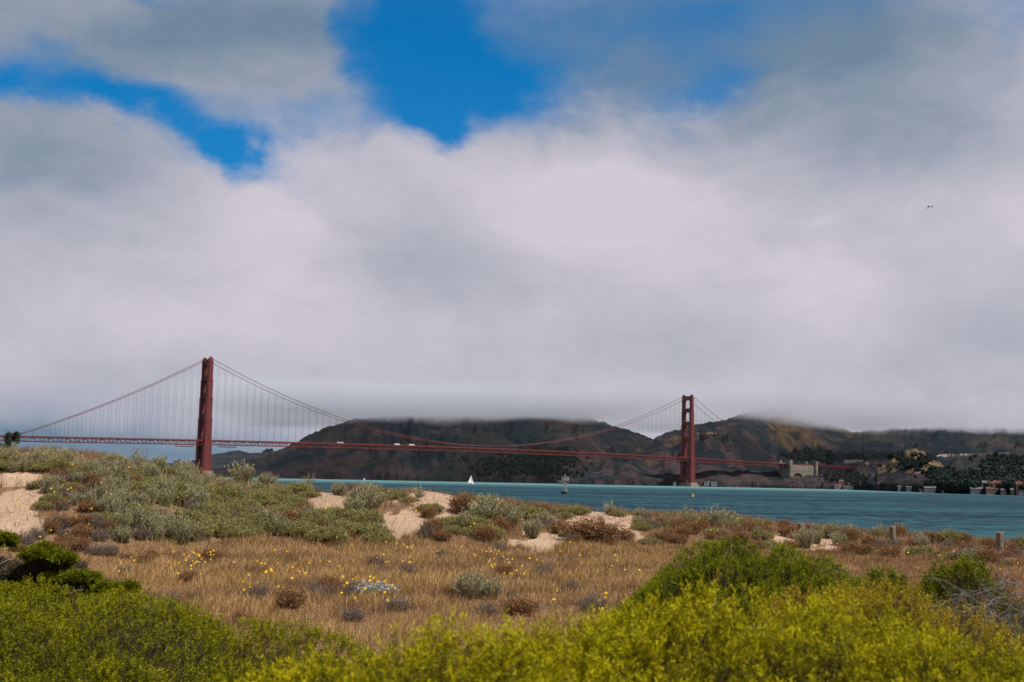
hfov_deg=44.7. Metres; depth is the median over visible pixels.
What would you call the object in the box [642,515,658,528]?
bare twig bush
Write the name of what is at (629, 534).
dried brown bush
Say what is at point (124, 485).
sagebrush
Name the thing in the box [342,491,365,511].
sagebrush
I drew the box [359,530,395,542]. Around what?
dune mat plant
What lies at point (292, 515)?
dried brown bush
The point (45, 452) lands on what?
tall sagebrush
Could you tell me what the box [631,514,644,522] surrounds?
sagebrush
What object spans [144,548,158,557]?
dried brown bush
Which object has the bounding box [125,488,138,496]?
dune mat plant
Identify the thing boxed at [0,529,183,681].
windswept shrub
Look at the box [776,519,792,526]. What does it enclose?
dried brown bush
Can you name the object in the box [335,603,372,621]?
bare twig bush
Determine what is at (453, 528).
dune mat plant
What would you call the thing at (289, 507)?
dune mat plant
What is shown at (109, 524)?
dried brown bush
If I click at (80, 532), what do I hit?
dried brown bush
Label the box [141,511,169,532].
sagebrush
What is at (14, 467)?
sagebrush
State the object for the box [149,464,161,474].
sagebrush
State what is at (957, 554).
bare twig bush
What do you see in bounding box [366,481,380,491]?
sagebrush
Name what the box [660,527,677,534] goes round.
dried brown bush
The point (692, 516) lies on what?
sagebrush
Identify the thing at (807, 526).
dried brown bush
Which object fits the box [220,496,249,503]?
dune mat plant
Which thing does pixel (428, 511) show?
dried brown bush
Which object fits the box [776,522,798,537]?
dried brown bush
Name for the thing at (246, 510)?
dune mat plant
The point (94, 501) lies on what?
sagebrush
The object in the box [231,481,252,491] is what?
sagebrush
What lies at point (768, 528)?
dried brown bush
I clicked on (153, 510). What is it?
dune mat plant
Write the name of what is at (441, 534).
dried brown bush
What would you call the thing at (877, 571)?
evergreen shrub
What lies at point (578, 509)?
dune mat plant
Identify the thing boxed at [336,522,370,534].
dune mat plant
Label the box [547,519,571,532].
dried brown bush
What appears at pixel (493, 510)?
sagebrush
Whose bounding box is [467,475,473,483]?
sailboat
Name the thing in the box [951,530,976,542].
dried brown bush
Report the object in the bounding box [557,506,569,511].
dune mat plant
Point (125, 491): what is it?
sagebrush
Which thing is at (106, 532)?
bare twig bush
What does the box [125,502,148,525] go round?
sagebrush
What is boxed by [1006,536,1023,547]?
dune mat plant
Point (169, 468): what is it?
dune mat plant
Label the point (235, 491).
dune mat plant
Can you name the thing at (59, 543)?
dried brown bush
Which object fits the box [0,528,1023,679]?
grass
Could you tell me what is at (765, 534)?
dune mat plant
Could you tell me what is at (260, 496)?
dune mat plant
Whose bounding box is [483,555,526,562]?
bare twig bush
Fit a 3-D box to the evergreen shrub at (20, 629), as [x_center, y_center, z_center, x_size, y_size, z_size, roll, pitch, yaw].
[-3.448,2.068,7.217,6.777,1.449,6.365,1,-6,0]
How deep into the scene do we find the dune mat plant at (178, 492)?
33.19 m
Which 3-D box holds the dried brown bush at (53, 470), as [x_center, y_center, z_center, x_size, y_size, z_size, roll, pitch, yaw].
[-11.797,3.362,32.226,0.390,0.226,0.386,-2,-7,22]
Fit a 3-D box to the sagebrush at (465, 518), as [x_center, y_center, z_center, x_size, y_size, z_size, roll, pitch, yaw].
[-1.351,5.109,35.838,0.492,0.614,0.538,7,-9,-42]
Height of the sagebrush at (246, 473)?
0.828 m
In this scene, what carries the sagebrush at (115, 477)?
on the ground at (406, 517)
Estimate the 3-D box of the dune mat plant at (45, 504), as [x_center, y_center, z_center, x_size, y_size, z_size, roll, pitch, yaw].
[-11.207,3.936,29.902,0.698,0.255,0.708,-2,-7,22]
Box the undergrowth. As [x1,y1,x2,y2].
[0,443,1023,554]
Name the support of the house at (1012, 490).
on the hills
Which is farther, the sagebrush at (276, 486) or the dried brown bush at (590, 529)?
the sagebrush at (276, 486)
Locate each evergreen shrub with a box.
[0,574,410,681]
[216,605,734,681]
[362,567,1023,681]
[573,531,875,677]
[723,573,1023,681]
[821,559,954,635]
[911,552,1023,642]
[946,645,1023,680]
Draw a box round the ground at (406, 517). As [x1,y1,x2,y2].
[0,451,1023,677]
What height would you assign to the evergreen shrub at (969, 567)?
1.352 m
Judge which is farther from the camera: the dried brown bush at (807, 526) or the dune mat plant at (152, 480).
the dried brown bush at (807, 526)
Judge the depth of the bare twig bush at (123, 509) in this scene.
30.20 m
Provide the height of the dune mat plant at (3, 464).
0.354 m
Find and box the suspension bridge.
[0,357,855,486]
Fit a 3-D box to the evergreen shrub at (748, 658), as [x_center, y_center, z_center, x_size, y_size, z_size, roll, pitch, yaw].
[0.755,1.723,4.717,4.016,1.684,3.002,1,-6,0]
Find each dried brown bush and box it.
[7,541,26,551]
[40,517,62,533]
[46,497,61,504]
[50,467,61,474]
[50,533,74,542]
[50,540,74,551]
[52,513,73,527]
[62,534,92,552]
[63,484,85,492]
[71,511,94,526]
[71,523,94,538]
[76,500,101,511]
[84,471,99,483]
[89,476,106,487]
[99,520,119,529]
[131,475,146,482]
[134,552,154,564]
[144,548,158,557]
[179,567,199,582]
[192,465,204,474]
[199,547,224,560]
[229,609,252,621]
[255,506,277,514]
[272,507,307,521]
[272,585,311,609]
[293,499,319,510]
[309,571,343,592]
[313,517,330,526]
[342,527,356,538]
[345,482,359,490]
[417,505,437,518]
[418,516,445,532]
[432,529,453,540]
[439,582,459,596]
[442,489,484,513]
[470,524,500,540]
[489,516,515,534]
[494,563,517,574]
[496,593,540,615]
[509,498,522,504]
[527,501,542,507]
[537,502,552,512]
[541,574,559,582]
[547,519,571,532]
[555,513,635,543]
[567,533,582,543]
[596,535,611,545]
[620,527,635,540]
[647,530,672,542]
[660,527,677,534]
[670,518,688,527]
[670,533,690,543]
[676,525,694,536]
[681,520,703,533]
[689,517,711,529]
[704,532,715,539]
[716,534,732,543]
[730,528,752,544]
[731,525,742,530]
[740,520,756,531]
[749,539,766,549]
[763,526,775,532]
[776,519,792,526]
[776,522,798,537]
[781,537,803,549]
[805,522,812,530]
[815,547,829,553]
[837,540,863,555]
[839,526,862,541]
[854,542,878,555]
[857,534,882,546]
[875,544,902,557]
[877,543,901,551]
[887,523,909,536]
[904,538,917,545]
[920,530,940,542]
[931,549,948,558]
[939,545,955,551]
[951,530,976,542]
[953,538,964,545]
[954,539,978,551]
[973,545,1003,563]
[975,537,995,548]
[993,549,1015,558]
[1004,541,1019,552]
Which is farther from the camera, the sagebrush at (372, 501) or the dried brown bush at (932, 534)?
the dried brown bush at (932, 534)
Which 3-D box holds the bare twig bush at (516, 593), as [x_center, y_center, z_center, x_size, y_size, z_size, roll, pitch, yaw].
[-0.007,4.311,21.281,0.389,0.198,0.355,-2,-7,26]
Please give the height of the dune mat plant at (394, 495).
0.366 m
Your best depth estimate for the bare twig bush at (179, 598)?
18.63 m
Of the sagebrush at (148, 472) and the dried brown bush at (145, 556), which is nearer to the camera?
the dried brown bush at (145, 556)
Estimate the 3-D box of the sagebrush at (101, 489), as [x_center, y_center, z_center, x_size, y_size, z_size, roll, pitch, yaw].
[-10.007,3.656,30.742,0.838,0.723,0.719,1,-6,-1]
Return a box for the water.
[218,477,1023,540]
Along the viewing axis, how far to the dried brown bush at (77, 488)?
30.83 m
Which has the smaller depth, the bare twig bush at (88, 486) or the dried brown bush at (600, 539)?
the bare twig bush at (88, 486)
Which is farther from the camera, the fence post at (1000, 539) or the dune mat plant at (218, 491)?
the fence post at (1000, 539)
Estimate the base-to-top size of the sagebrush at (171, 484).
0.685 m
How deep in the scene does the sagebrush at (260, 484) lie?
37.71 m
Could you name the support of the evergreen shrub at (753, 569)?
on the ground at (406, 517)
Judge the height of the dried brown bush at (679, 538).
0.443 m
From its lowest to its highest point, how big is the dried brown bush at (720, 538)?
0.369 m
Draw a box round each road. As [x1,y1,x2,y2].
[695,431,717,434]
[853,462,897,464]
[935,452,1009,457]
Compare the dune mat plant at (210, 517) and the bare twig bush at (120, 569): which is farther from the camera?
the dune mat plant at (210, 517)
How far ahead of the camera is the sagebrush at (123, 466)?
33.18 m
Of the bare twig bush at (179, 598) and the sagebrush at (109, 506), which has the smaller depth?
the bare twig bush at (179, 598)
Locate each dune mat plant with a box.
[0,452,10,458]
[0,458,17,469]
[26,464,47,470]
[29,500,57,509]
[30,462,56,470]
[38,491,67,502]
[45,455,75,469]
[60,482,85,489]
[65,463,93,473]
[93,509,133,523]
[106,455,131,466]
[120,499,152,514]
[125,479,158,492]
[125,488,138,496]
[138,507,162,517]
[142,475,157,482]
[142,476,169,485]
[157,466,177,474]
[166,479,190,490]
[168,507,202,520]
[171,487,194,501]
[171,522,214,536]
[174,509,210,521]
[175,496,200,505]
[182,518,215,529]
[184,500,224,514]
[189,481,216,493]
[202,511,217,519]
[206,492,224,501]
[207,519,229,532]
[208,500,227,510]
[208,512,227,521]
[211,485,227,495]
[212,524,245,537]
[213,511,233,518]
[216,483,247,498]
[217,493,234,499]
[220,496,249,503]
[221,502,238,510]
[226,516,251,527]
[228,497,262,508]
[230,502,248,512]
[231,527,257,536]
[233,511,256,518]
[235,506,254,513]
[238,513,266,524]
[241,517,256,526]
[244,525,265,534]
[245,491,279,505]
[252,518,277,532]
[263,499,282,506]
[264,482,284,488]
[264,486,294,496]
[266,504,284,511]
[274,504,297,512]
[274,525,299,534]
[278,494,310,505]
[280,505,303,513]
[281,502,301,506]
[285,482,313,492]
[286,519,314,531]
[288,516,317,524]
[292,520,322,536]
[297,489,321,496]
[298,512,323,521]
[301,510,327,522]
[303,524,351,542]
[311,507,331,514]
[317,512,343,524]
[321,506,355,518]
[325,518,355,528]
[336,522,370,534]
[342,507,385,524]
[349,517,372,523]
[351,519,390,535]
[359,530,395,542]
[380,491,400,499]
[387,489,408,496]
[397,495,419,502]
[417,503,444,512]
[437,515,461,526]
[442,523,466,534]
[456,513,493,527]
[464,522,505,536]
[520,505,548,518]
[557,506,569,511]
[557,512,575,517]
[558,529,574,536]
[565,504,591,514]
[607,509,626,516]
[630,521,653,530]
[637,537,662,544]
[659,521,669,526]
[698,515,712,522]
[704,527,727,533]
[747,528,774,539]
[756,540,788,551]
[883,537,903,544]
[903,544,937,556]
[932,551,957,559]
[934,527,969,543]
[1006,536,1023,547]
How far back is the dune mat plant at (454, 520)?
35.77 m
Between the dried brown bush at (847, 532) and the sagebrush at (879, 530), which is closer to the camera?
the dried brown bush at (847, 532)
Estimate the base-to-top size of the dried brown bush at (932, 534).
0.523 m
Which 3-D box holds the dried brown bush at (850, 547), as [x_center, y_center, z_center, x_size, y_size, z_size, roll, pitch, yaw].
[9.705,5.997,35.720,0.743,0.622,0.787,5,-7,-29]
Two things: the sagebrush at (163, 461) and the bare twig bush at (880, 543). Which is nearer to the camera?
the sagebrush at (163, 461)
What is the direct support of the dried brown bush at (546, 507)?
on the ground at (406, 517)
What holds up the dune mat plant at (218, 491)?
on the ground at (406, 517)
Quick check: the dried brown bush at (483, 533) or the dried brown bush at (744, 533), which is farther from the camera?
the dried brown bush at (744, 533)
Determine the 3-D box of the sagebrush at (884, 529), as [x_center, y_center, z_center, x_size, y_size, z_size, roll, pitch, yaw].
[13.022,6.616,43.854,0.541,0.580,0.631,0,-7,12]
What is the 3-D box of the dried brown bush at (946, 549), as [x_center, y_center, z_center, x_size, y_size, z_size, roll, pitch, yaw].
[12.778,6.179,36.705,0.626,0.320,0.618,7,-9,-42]
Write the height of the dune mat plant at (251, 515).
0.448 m
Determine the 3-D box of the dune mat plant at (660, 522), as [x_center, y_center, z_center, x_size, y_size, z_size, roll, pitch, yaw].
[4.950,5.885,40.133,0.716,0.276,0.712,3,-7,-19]
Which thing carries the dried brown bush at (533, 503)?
on the ground at (406, 517)
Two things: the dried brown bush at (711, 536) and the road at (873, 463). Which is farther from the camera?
the road at (873, 463)
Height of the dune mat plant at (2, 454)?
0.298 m
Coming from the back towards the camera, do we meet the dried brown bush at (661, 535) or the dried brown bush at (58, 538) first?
the dried brown bush at (661, 535)
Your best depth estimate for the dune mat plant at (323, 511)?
34.93 m
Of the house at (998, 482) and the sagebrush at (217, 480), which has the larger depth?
the house at (998, 482)
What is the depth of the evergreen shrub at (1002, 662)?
6.08 m
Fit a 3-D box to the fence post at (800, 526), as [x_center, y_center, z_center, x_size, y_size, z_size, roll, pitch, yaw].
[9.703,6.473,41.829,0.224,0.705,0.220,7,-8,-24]
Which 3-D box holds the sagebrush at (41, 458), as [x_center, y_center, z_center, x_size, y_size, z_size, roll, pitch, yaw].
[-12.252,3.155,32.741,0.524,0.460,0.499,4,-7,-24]
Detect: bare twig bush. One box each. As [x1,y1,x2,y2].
[17,527,39,545]
[26,525,49,539]
[41,512,72,528]
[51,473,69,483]
[53,499,74,510]
[54,526,71,536]
[58,487,80,496]
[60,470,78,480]
[82,481,94,490]
[82,544,112,554]
[85,512,105,528]
[86,526,111,542]
[96,526,113,537]
[98,541,120,556]
[110,501,133,514]
[115,565,134,573]
[120,553,134,558]
[125,494,144,505]
[129,524,152,540]
[156,591,184,608]
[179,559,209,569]
[183,498,204,511]
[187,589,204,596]
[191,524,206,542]
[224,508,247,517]
[239,580,272,599]
[300,578,335,597]
[313,486,323,491]
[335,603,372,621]
[336,580,370,595]
[361,552,386,564]
[368,565,395,575]
[379,594,410,611]
[394,561,420,573]
[416,522,438,537]
[436,549,446,555]
[473,600,500,616]
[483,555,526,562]
[492,541,509,551]
[503,588,520,595]
[527,561,560,575]
[535,561,557,570]
[542,516,560,528]
[556,576,582,590]
[559,531,579,541]
[573,589,611,613]
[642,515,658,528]
[716,530,730,536]
[871,538,886,548]
[884,538,901,547]
[941,540,956,547]
[947,543,975,559]
[995,545,1011,552]
[1009,546,1023,557]
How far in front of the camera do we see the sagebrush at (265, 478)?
39.68 m
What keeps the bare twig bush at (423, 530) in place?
on the ground at (406, 517)
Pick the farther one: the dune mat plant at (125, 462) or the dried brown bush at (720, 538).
the dried brown bush at (720, 538)
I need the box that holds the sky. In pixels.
[0,0,1023,462]
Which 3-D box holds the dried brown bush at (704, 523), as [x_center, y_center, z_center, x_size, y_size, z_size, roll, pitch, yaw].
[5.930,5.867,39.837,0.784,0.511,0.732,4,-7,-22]
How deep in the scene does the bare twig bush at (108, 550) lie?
27.45 m
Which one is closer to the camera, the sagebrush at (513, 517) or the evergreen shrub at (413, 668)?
the evergreen shrub at (413, 668)
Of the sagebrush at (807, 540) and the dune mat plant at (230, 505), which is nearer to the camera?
the dune mat plant at (230, 505)
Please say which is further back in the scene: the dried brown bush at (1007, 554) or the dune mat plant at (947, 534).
the dune mat plant at (947, 534)
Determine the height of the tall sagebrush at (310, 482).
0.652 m
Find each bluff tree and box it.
[2,430,14,444]
[11,430,20,446]
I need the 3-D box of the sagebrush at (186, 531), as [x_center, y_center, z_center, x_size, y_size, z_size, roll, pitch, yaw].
[-7.948,4.504,30.064,0.796,0.810,0.759,-1,-7,22]
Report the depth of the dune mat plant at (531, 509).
38.59 m
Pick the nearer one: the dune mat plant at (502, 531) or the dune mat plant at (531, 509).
the dune mat plant at (502, 531)
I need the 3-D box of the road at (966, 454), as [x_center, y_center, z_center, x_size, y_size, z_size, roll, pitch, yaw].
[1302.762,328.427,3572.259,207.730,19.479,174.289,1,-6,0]
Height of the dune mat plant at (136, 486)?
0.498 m
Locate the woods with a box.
[147,444,1023,493]
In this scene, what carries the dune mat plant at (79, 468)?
on the ground at (406, 517)
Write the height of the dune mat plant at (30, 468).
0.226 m
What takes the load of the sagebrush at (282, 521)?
on the ground at (406, 517)
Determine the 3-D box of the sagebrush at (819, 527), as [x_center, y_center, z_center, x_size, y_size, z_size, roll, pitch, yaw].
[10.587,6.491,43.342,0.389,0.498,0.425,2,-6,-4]
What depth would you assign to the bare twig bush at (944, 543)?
39.87 m
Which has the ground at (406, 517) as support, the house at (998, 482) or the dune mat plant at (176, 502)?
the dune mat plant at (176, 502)
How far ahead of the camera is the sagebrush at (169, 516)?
30.59 m
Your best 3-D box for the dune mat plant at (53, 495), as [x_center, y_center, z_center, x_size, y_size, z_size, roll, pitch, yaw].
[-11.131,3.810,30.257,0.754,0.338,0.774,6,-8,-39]
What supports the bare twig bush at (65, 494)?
on the ground at (406, 517)
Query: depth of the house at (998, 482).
1549.49 m
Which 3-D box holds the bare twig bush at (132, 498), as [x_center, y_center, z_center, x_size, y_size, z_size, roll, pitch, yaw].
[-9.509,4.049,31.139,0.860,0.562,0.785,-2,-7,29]
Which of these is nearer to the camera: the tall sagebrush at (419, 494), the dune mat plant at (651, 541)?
the dune mat plant at (651, 541)
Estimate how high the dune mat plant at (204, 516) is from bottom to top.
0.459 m
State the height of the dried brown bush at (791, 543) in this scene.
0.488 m
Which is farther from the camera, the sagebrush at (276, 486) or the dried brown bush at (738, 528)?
the dried brown bush at (738, 528)
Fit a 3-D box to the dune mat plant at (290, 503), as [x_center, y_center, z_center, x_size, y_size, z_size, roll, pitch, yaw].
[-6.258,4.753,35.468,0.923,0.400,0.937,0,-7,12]
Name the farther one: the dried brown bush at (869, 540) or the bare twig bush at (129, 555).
the dried brown bush at (869, 540)
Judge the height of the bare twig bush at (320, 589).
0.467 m
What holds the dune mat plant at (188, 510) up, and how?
on the ground at (406, 517)
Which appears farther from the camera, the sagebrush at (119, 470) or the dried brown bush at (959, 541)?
the dried brown bush at (959, 541)
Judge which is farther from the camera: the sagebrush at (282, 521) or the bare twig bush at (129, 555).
the sagebrush at (282, 521)
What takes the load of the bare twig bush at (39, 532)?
on the ground at (406, 517)
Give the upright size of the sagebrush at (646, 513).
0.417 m
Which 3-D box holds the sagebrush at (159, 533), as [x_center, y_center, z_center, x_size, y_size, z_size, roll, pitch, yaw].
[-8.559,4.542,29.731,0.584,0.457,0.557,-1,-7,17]
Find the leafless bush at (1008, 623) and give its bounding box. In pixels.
[915,554,1023,663]
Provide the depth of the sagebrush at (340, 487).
39.58 m
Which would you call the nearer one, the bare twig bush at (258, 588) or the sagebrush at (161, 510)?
the bare twig bush at (258, 588)
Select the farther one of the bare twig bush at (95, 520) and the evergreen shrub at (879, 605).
the bare twig bush at (95, 520)
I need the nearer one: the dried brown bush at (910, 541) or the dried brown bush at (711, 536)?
the dried brown bush at (711, 536)
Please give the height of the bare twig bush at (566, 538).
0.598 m
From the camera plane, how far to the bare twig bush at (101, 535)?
28.27 m
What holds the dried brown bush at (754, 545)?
on the ground at (406, 517)
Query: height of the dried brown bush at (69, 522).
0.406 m
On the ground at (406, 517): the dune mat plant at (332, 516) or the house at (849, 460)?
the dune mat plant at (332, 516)
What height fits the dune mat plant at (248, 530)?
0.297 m
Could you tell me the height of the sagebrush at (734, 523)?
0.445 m
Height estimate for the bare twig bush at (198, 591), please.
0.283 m
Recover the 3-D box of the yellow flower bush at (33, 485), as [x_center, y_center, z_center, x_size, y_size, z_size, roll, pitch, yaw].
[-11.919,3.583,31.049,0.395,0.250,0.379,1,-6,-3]
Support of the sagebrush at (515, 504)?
on the ground at (406, 517)
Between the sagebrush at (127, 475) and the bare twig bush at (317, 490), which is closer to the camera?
the sagebrush at (127, 475)
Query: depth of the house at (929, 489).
1713.88 m
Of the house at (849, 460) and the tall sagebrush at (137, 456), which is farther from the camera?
the house at (849, 460)
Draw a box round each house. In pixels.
[834,484,840,488]
[844,459,863,462]
[906,486,911,491]
[924,486,935,492]
[970,486,982,493]
[985,487,999,494]
[993,480,1000,487]
[1000,488,1006,494]
[1010,487,1015,494]
[1011,450,1023,454]
[1016,480,1022,494]
[1019,490,1023,495]
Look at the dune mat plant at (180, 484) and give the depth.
33.97 m
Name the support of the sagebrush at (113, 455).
on the ground at (406, 517)
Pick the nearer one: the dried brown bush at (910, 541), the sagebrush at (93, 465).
the sagebrush at (93, 465)
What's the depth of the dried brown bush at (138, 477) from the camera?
33.20 m
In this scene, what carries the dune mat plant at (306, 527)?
on the ground at (406, 517)
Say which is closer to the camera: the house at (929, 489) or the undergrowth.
the undergrowth
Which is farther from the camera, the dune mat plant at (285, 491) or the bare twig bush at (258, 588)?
the dune mat plant at (285, 491)
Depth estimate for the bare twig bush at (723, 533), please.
38.45 m
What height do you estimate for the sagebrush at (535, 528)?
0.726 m
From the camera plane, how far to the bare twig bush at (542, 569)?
25.96 m
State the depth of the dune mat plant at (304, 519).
33.94 m
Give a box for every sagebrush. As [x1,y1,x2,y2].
[5,447,17,454]
[5,461,20,472]
[6,451,26,462]
[18,454,40,471]
[29,447,46,461]
[32,444,54,459]
[34,472,62,492]
[36,452,54,464]
[49,483,61,493]
[56,448,80,460]
[63,469,88,483]
[65,461,80,467]
[67,488,81,504]
[78,458,101,470]
[79,489,99,503]
[90,465,113,478]
[90,475,126,501]
[91,496,101,510]
[93,454,113,467]
[93,464,114,474]
[97,489,126,514]
[100,473,124,486]
[104,505,132,528]
[105,450,120,460]
[107,484,127,503]
[109,461,129,476]
[110,524,137,542]
[111,457,127,470]
[112,485,130,501]
[113,475,134,489]
[121,472,135,481]
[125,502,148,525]
[126,462,138,471]
[128,487,160,504]
[128,503,157,530]
[129,446,148,466]
[136,458,153,474]
[140,481,160,504]
[141,461,156,475]
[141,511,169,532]
[142,522,166,540]
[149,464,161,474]
[149,475,178,491]
[151,452,167,468]
[153,504,170,517]
[156,486,175,506]
[157,510,177,528]
[159,474,177,490]
[163,511,198,544]
[163,522,189,536]
[167,458,187,469]
[172,475,180,481]
[175,466,187,477]
[177,480,194,491]
[178,457,199,471]
[179,468,201,482]
[183,519,200,540]
[186,482,210,503]
[187,475,206,483]
[202,474,211,484]
[215,477,226,484]
[224,459,255,483]
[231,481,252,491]
[245,504,262,513]
[253,480,265,488]
[255,504,282,522]
[256,470,277,485]
[267,513,290,535]
[270,480,285,488]
[296,504,320,515]
[301,473,315,486]
[330,480,347,495]
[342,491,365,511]
[343,480,392,510]
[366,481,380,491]
[412,487,429,497]
[450,568,498,598]
[457,508,471,526]
[460,493,516,518]
[476,490,494,508]
[483,580,504,599]
[505,499,522,515]
[505,506,525,525]
[521,513,542,538]
[528,510,558,523]
[603,498,620,511]
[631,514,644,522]
[633,506,646,516]
[639,508,653,518]
[675,503,693,518]
[683,511,700,522]
[699,504,740,526]
[715,516,729,528]
[728,518,739,528]
[791,525,817,547]
[811,521,821,530]
[813,528,823,543]
[823,519,844,538]
[829,531,847,544]
[872,525,883,536]
[876,523,888,535]
[911,531,920,537]
[913,531,929,546]
[960,545,977,560]
[1015,533,1023,548]
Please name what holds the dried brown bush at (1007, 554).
on the ground at (406, 517)
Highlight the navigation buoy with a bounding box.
[561,475,568,493]
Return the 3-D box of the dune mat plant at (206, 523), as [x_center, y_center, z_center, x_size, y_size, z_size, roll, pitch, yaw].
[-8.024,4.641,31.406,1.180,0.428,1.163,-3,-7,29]
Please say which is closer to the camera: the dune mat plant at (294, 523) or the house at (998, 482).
the dune mat plant at (294, 523)
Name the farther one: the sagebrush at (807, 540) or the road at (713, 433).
the road at (713, 433)
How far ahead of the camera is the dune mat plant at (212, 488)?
34.70 m
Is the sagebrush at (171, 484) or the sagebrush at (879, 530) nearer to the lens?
the sagebrush at (171, 484)
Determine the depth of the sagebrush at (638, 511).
42.35 m
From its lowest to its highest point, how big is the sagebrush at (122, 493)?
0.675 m
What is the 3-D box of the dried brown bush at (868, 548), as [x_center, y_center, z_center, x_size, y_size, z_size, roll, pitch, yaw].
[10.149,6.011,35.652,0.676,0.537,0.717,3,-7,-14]
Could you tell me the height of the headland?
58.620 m
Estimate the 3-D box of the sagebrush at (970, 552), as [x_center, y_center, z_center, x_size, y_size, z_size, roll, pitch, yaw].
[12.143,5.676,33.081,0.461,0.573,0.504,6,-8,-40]
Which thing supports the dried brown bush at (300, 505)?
on the ground at (406, 517)
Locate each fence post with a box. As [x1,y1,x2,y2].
[797,523,804,535]
[890,526,895,540]
[996,532,1003,548]
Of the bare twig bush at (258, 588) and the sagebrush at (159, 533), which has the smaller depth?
the bare twig bush at (258, 588)
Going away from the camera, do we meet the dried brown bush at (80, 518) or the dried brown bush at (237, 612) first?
the dried brown bush at (237, 612)
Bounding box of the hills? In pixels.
[166,408,1023,494]
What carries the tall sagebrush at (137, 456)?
on the ground at (406, 517)
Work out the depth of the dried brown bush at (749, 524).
40.79 m
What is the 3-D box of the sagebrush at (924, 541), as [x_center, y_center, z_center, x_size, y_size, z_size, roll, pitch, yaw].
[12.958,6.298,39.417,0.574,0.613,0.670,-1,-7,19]
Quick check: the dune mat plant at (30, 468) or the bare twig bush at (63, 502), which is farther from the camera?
the dune mat plant at (30, 468)
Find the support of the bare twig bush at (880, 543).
on the ground at (406, 517)
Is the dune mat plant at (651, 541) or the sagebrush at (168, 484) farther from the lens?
the dune mat plant at (651, 541)
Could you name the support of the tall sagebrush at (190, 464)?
on the ground at (406, 517)
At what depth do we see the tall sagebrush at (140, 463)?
35.14 m
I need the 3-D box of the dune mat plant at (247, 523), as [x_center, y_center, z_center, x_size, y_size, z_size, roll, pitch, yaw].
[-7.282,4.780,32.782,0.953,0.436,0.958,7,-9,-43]
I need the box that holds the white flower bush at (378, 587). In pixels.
[349,579,399,595]
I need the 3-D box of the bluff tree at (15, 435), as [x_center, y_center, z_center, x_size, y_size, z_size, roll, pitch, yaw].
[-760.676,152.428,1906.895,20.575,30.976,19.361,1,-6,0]
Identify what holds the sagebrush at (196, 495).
on the ground at (406, 517)
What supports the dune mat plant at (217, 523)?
on the ground at (406, 517)
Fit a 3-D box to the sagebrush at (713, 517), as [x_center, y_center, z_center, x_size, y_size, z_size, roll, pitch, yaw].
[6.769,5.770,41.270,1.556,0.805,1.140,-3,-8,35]
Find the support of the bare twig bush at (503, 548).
on the ground at (406, 517)
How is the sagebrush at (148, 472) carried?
on the ground at (406, 517)
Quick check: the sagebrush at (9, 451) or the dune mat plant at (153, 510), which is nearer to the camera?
the dune mat plant at (153, 510)
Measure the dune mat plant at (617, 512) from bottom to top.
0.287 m
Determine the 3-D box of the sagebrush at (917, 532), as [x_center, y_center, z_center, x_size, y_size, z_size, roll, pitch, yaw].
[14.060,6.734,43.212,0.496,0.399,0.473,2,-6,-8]
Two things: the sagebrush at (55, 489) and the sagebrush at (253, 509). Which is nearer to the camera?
the sagebrush at (55, 489)
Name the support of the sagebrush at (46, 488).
on the ground at (406, 517)
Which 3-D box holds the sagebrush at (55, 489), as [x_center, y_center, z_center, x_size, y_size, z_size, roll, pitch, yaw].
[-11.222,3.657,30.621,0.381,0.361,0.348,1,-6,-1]
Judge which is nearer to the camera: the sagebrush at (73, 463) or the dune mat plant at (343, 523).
the sagebrush at (73, 463)
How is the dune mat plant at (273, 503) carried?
on the ground at (406, 517)
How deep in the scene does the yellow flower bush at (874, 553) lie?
35.11 m
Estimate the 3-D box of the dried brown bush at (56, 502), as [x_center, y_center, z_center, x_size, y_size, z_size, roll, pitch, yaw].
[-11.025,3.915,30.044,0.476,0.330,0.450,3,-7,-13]
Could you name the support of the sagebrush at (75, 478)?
on the ground at (406, 517)
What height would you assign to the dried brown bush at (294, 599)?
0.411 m
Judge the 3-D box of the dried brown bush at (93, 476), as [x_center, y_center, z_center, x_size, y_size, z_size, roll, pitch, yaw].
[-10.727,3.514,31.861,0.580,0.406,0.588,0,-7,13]
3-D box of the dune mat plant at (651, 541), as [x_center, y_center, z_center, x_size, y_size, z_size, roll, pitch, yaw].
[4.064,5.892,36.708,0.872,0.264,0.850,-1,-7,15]
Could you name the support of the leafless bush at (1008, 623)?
on the ground at (406, 517)
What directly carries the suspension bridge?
on the hills
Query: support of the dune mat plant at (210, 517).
on the ground at (406, 517)
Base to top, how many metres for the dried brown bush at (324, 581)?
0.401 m
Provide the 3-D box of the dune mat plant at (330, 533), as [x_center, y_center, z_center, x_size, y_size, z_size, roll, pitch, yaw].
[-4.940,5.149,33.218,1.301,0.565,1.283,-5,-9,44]
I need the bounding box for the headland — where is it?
[0,443,13,449]
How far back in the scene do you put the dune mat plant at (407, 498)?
39.31 m

